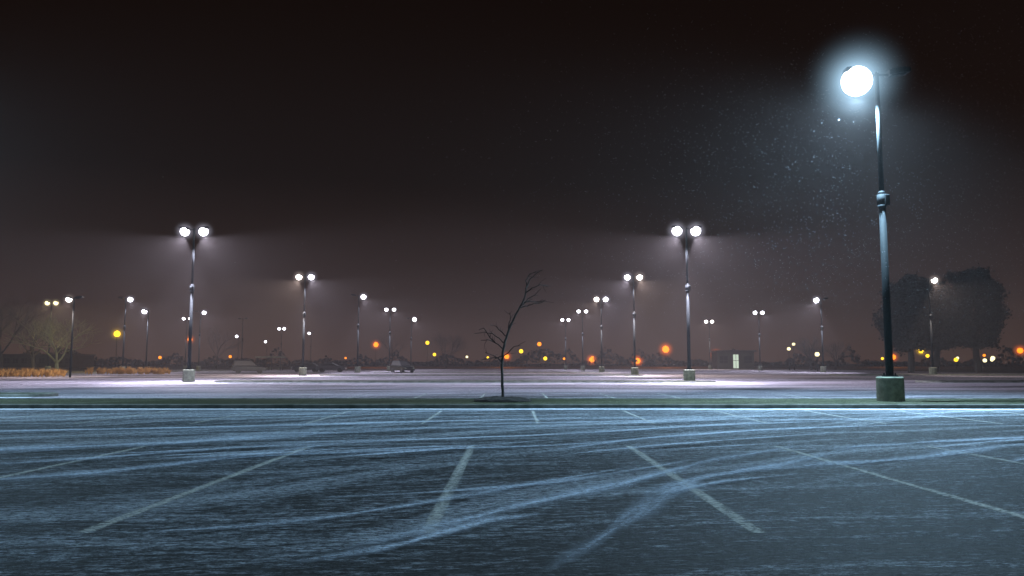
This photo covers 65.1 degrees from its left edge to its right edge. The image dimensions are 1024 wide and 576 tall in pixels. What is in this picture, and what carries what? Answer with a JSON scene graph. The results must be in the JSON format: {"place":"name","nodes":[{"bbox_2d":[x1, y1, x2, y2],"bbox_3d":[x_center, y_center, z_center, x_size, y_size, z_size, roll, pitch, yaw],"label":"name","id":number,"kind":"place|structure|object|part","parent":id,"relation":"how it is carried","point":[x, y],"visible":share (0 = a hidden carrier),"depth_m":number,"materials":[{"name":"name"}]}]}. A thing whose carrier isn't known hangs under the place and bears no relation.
{"place":"outdoors","nodes":[
{"label":"outdoors","id":0,"kind":"place"},
{"bbox_2d":[2,355,93,367],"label":"walls","id":1,"kind":"structure","parent":0,"point":[78,361],"depth_m":273.98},
{"bbox_2d":[2,354,95,355],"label":"roof","id":2,"kind":"structure","parent":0,"point":[52,354],"depth_m":273.58,"materials":[{"name":"brown"}]},
{"bbox_2d":[85,366,170,374],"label":"ornamental grass","id":3,"kind":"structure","parent":0,"point":[122,370],"depth_m":99.66,"materials":[{"name":"brown plant"}]},
{"bbox_2d":[0,0,1023,363],"label":"sky","id":4,"kind":"structure","parent":0,"point":[327,139],"materials":[{"name":"black"}]},
{"bbox_2d":[1,364,1023,376],"bbox_3d":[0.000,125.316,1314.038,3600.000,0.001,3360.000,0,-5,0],"label":"ground","id":5,"kind":"structure","parent":0,"point":[1011,368],"depth_m":280.33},
{"bbox_2d":[0,294,50,370],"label":"bare tree","id":6,"kind":"object","parent":5,"relation":"on","point":[10,311],"visible":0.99,"depth_m":121.36,"materials":[{"name":"brown plant"}]},
{"bbox_2d":[0,367,66,376],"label":"ornamental grass","id":7,"kind":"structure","parent":5,"relation":"on","point":[32,372],"depth_m":80.89,"materials":[{"name":"brown plant"}]},
{"bbox_2d":[3,314,69,369],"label":"bare tree","id":8,"kind":"object","parent":5,"relation":"on","point":[32,355],"visible":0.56,"depth_m":134.08,"materials":[{"name":"brown plant"}]},
{"bbox_2d":[44,300,58,369],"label":"street lamp","id":9,"kind":"object","parent":5,"relation":"on","point":[47,367],"visible":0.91,"depth_m":127.16,"materials":[{"name":"metal"}]},
{"bbox_2d":[1,312,102,369],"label":"lit bare tree","id":10,"kind":"object","parent":5,"relation":"on","point":[51,338],"visible":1,"depth_m":119.58,"materials":[{"name":"brown plant"}]},
{"bbox_2d":[114,330,119,367],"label":"yellow lamp","id":11,"kind":"object","parent":5,"relation":"on","point":[117,333],"visible":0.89,"depth_m":132.79,"materials":[{"name":"glass"}]},
{"bbox_2d":[118,297,133,369],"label":"street lamp","id":12,"kind":"object","parent":5,"relation":"on","point":[130,299],"visible":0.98,"depth_m":119.84,"materials":[{"name":"metal"}]},
{"bbox_2d":[182,317,188,369],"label":"street lamp","id":13,"kind":"object","parent":5,"relation":"on","point":[184,366],"visible":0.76,"depth_m":171.15,"materials":[{"name":"metal"}]},
{"bbox_2d":[195,310,206,370],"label":"street lamp","id":14,"kind":"object","parent":5,"relation":"on","point":[198,367],"visible":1,"depth_m":150.74,"materials":[{"name":"metal"}]},
{"bbox_2d":[200,324,245,368],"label":"bare tree","id":15,"kind":"object","parent":5,"relation":"on","point":[213,343],"visible":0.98,"depth_m":216.10,"materials":[{"name":"brown plant"}]},
{"bbox_2d":[238,318,247,359],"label":"street lamp","id":16,"kind":"object","parent":5,"relation":"on","point":[242,338],"visible":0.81,"depth_m":174.79,"materials":[{"name":"metal"}]},
{"bbox_2d":[278,327,285,368],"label":"street lamp","id":17,"kind":"object","parent":5,"relation":"on","point":[279,328],"visible":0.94,"depth_m":220.37,"materials":[{"name":"metal"}]},
{"bbox_2d":[377,333,409,360],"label":"bare tree","id":18,"kind":"object","parent":5,"relation":"on","point":[391,343],"visible":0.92,"depth_m":274.26,"materials":[{"name":"brown plant"}]},
{"bbox_2d":[432,331,470,367],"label":"bare tree","id":19,"kind":"object","parent":5,"relation":"on","point":[457,340],"visible":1,"depth_m":227.58,"materials":[{"name":"brown plant"}]},
{"bbox_2d":[0,409,1023,575],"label":"parking lot","id":20,"kind":"structure","parent":5,"relation":"on","point":[825,518],"depth_m":8.19,"materials":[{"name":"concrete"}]},
{"bbox_2d":[0,408,1021,552],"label":"snow drifts","id":21,"kind":"object","parent":20,"relation":"on","point":[499,518],"visible":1,"depth_m":11.33,"materials":[{"name":"white snow"}]},
{"bbox_2d":[0,376,1023,532],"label":"parking stall lines","id":22,"kind":"object","parent":20,"relation":"on","point":[674,475],"visible":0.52,"depth_m":9.28,"materials":[{"name":"paint"}]},
{"bbox_2d":[0,369,1023,397],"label":"parking lot","id":23,"kind":"structure","parent":5,"relation":"on","point":[768,383],"depth_m":48.75,"materials":[{"name":"white snow"}]},
{"bbox_2d":[0,392,58,396],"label":"median","id":24,"kind":"object","parent":23,"relation":"on","point":[26,394],"visible":0.97,"depth_m":32.16,"materials":[{"name":"concrete"}]},
{"bbox_2d":[64,296,83,376],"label":"street lamp","id":25,"kind":"object","parent":23,"relation":"on","point":[69,298],"visible":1,"depth_m":77.98,"materials":[{"name":"metal"}]},
{"bbox_2d":[141,308,148,367],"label":"street lamp","id":26,"kind":"object","parent":23,"relation":"on","point":[144,311],"visible":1,"depth_m":101.85,"materials":[{"name":"metal"}]},
{"bbox_2d":[179,226,209,381],"bbox_3d":[-23.220,0.818,58.140,3.360,11.935,2.000,0,-5,0],"label":"street lamp","id":27,"kind":"object","parent":23,"relation":"on","point":[188,375],"visible":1,"depth_m":58.01,"materials":[{"name":"metal"}]},
{"bbox_2d":[231,360,266,372],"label":"parked car","id":28,"kind":"object","parent":23,"relation":"on","point":[238,366],"visible":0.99,"depth_m":109.01,"materials":[{"name":"paint"}]},
{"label":"windows","id":29,"kind":"part","parent":28,"relation":"part of","materials":[{"name":"grey glass"}]},
{"bbox_2d":[257,357,284,370],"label":"bus shelter","id":30,"kind":"object","parent":23,"relation":"on","point":[271,361],"visible":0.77,"depth_m":155.06,"materials":[{"name":"paint"}]},
{"bbox_2d":[291,363,318,371],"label":"parked car","id":31,"kind":"object","parent":23,"relation":"on","point":[310,366],"visible":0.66,"depth_m":128.12,"materials":[{"name":"paint"}]},
{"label":"windows","id":32,"kind":"part","parent":31,"relation":"part of","materials":[{"name":"black glass"}]},
{"bbox_2d":[295,273,314,375],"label":"street lamp","id":33,"kind":"object","parent":23,"relation":"on","point":[303,370],"visible":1,"depth_m":88.70,"materials":[{"name":"metal"}]},
{"bbox_2d":[316,363,345,371],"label":"parked car","id":34,"kind":"object","parent":23,"relation":"on","point":[323,367],"visible":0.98,"depth_m":126.94,"materials":[{"name":"paint"}]},
{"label":"windows","id":35,"kind":"part","parent":34,"relation":"part of","materials":[{"name":"black glass"}]},
{"bbox_2d":[351,294,365,372],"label":"street lamp","id":36,"kind":"object","parent":23,"relation":"on","point":[357,367],"visible":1,"depth_m":114.95,"materials":[{"name":"metal"}]},
{"bbox_2d":[384,307,395,370],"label":"street lamp","id":37,"kind":"object","parent":23,"relation":"on","point":[386,309],"visible":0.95,"depth_m":142.50,"materials":[{"name":"metal"}]},
{"bbox_2d":[390,360,414,372],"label":"parked car","id":38,"kind":"object","parent":23,"relation":"on","point":[401,366],"visible":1,"depth_m":115.17,"materials":[{"name":"paint"}]},
{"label":"windows","id":39,"kind":"part","parent":38,"relation":"part of","materials":[{"name":"grey glass"}]},
{"bbox_2d":[407,317,416,365],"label":"street lamp","id":40,"kind":"object","parent":23,"relation":"on","point":[414,319],"visible":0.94,"depth_m":173.69,"materials":[{"name":"metal"}]},
{"bbox_2d":[214,380,715,382],"bbox_3d":[-3.300,6.634,56.928,35.400,0.135,3.480,0,-5,0],"label":"median","id":41,"kind":"object","parent":23,"relation":"on","point":[459,381],"visible":0.95,"depth_m":55.20,"materials":[{"name":"concrete"}]},
{"bbox_2d":[671,225,701,380],"bbox_3d":[12.660,0.741,57.786,3.560,12.020,2.200,0,-5,0],"label":"street lamp","id":42,"kind":"object","parent":41,"relation":"on","point":[689,373],"visible":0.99,"depth_m":57.68,"materials":[{"name":"metal"}]},
{"bbox_2d":[320,374,643,375],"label":"median","id":43,"kind":"object","parent":23,"relation":"on","point":[480,375],"visible":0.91,"depth_m":86.59,"materials":[{"name":"concrete"}]},
{"bbox_2d":[624,274,642,374],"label":"street lamp","id":44,"kind":"object","parent":43,"relation":"on","point":[634,370],"visible":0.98,"depth_m":88.91,"materials":[{"name":"metal"}]},
{"bbox_2d":[374,372,609,372],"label":"median","id":45,"kind":"object","parent":23,"relation":"on","point":[494,372],"visible":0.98,"depth_m":116.96,"materials":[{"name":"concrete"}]},
{"bbox_2d":[594,297,607,371],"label":"street lamp","id":46,"kind":"object","parent":45,"relation":"on","point":[601,367],"visible":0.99,"depth_m":119.48,"materials":[{"name":"metal"}]},
{"bbox_2d":[0,397,1023,409],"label":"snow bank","id":47,"kind":"structure","parent":23,"relation":"on","point":[495,408],"depth_m":23.04,"materials":[{"name":"white snow"}]},
{"bbox_2d":[561,318,569,369],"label":"street lamp","id":48,"kind":"object","parent":23,"relation":"on","point":[565,366],"visible":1,"depth_m":175.95,"materials":[{"name":"metal"}]},
{"bbox_2d":[576,309,587,370],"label":"street lamp","id":49,"kind":"object","parent":23,"relation":"on","point":[582,367],"visible":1,"depth_m":147.29,"materials":[{"name":"metal"}]},
{"bbox_2d":[704,320,713,369],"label":"street lamp","id":50,"kind":"object","parent":23,"relation":"on","point":[709,366],"visible":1,"depth_m":183.03,"materials":[{"name":"metal"}]},
{"bbox_2d":[753,310,763,370],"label":"street lamp","id":51,"kind":"object","parent":23,"relation":"on","point":[760,367],"visible":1,"depth_m":150.76,"materials":[{"name":"metal"}]},
{"bbox_2d":[791,337,820,369],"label":"bare tree","id":52,"kind":"object","parent":23,"relation":"on","point":[806,349],"visible":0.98,"depth_m":158.50,"materials":[{"name":"brown plant"}]},
{"bbox_2d":[800,345,828,369],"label":"bare tree","id":53,"kind":"object","parent":23,"relation":"on","point":[815,367],"visible":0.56,"depth_m":169.59,"materials":[{"name":"brown plant"}]},
{"bbox_2d":[815,352,819,370],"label":"path lamp","id":54,"kind":"object","parent":23,"relation":"on","point":[817,354],"visible":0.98,"depth_m":143.30,"materials":[{"name":"paint"}]},
{"bbox_2d":[813,297,827,372],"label":"street lamp","id":55,"kind":"object","parent":23,"relation":"on","point":[822,367],"visible":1,"depth_m":120.92,"materials":[{"name":"metal"}]},
{"bbox_2d":[821,340,850,369],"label":"bare tree","id":56,"kind":"object","parent":23,"relation":"on","point":[831,354],"visible":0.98,"depth_m":169.43,"materials":[{"name":"brown plant"}]},
{"bbox_2d":[829,374,1023,375],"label":"median","id":57,"kind":"object","parent":23,"relation":"on","point":[930,374],"visible":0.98,"depth_m":89.20,"materials":[{"name":"concrete"}]},
{"bbox_2d":[918,277,938,373],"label":"street lamp","id":58,"kind":"object","parent":57,"relation":"on","point":[933,369],"visible":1,"depth_m":92.29,"materials":[{"name":"metal"}]},
{"bbox_2d":[915,380,1023,382],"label":"median","id":59,"kind":"object","parent":23,"relation":"on","point":[971,381],"visible":0.96,"depth_m":55.49,"materials":[{"name":"concrete"}]},
{"bbox_2d":[0,398,1023,408],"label":"median","id":60,"kind":"object","parent":5,"relation":"on","point":[534,403],"visible":1,"depth_m":24.69,"materials":[{"name":"plant"}]},
{"bbox_2d":[474,270,552,401],"bbox_3d":[0.004,1.536,26.132,2.486,4.330,1.470,-2,-6,21],"label":"sapling","id":61,"kind":"object","parent":60,"relation":"on","point":[501,398],"visible":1,"depth_m":26.16,"materials":[{"name":"black plant"}]},
{"bbox_2d":[841,66,910,401],"bbox_3d":[11.680,-2.752,26.777,4.600,13.150,4.600,0,-5,0],"label":"street lamp","id":62,"kind":"object","parent":60,"relation":"on","point":[890,386],"visible":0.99,"depth_m":26.61,"materials":[{"name":"metal"}]},
{"bbox_2d":[23,346,1023,366],"bbox_3d":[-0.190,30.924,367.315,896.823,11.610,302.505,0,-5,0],"label":"distant tree belt","id":63,"kind":"object","parent":5,"relation":"on","point":[229,362],"visible":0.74,"depth_m":434.13,"materials":[{"name":"black plant"}]},
{"bbox_2d":[537,342,540,366],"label":"sodium lamp","id":64,"kind":"object","parent":5,"relation":"on","point":[538,343],"visible":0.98,"depth_m":295.22,"materials":[{"name":"glass"}]},
{"bbox_2d":[662,346,668,352],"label":"sodium lamp","id":65,"kind":"object","parent":5,"relation":"on","point":[665,349],"visible":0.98,"depth_m":294.80,"materials":[{"name":"glass"}]},
{"bbox_2d":[871,271,937,372],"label":"tree","id":66,"kind":"object","parent":5,"relation":"on","point":[910,322],"visible":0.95,"depth_m":118.30,"materials":[{"name":"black plant"}]},
{"bbox_2d":[918,279,961,371],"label":"tree","id":67,"kind":"object","parent":5,"relation":"on","point":[942,336],"visible":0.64,"depth_m":119.89,"materials":[{"name":"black plant"}]},
{"bbox_2d":[927,263,1012,372],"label":"tree","id":68,"kind":"object","parent":5,"relation":"on","point":[986,319],"visible":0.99,"depth_m":117.22,"materials":[{"name":"black plant"}]},
{"bbox_2d":[1017,348,1022,360],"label":"sodium lamp","id":69,"kind":"object","parent":5,"relation":"on","point":[1019,350],"visible":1,"depth_m":295.03,"materials":[{"name":"paint"}]},
{"bbox_2d":[421,7,1022,316],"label":"blowing snowflakes","id":70,"kind":"object","parent":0,"point":[822,160],"visible":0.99,"depth_m":27.23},
{"bbox_2d":[711,352,753,368],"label":"walls","id":71,"kind":"structure","parent":0,"point":[716,363],"depth_m":197.87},
{"bbox_2d":[720,356,727,362],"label":"window","id":72,"kind":"structure","parent":71,"relation":"attached to","point":[724,358],"depth_m":197.76,"materials":[{"name":"glass"}]},
{"bbox_2d":[710,350,755,351],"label":"roof","id":73,"kind":"structure","parent":71,"relation":"on","point":[733,351],"depth_m":197.53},
{"bbox_2d":[733,355,738,367],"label":"door","id":74,"kind":"structure","parent":71,"relation":"attached to","point":[735,363],"depth_m":197.69,"materials":[{"name":"white glass"}]},
{"bbox_2d":[744,356,751,362],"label":"window","id":75,"kind":"structure","parent":71,"relation":"attached to","point":[747,357],"depth_m":197.77,"materials":[{"name":"glass"}]}
]}

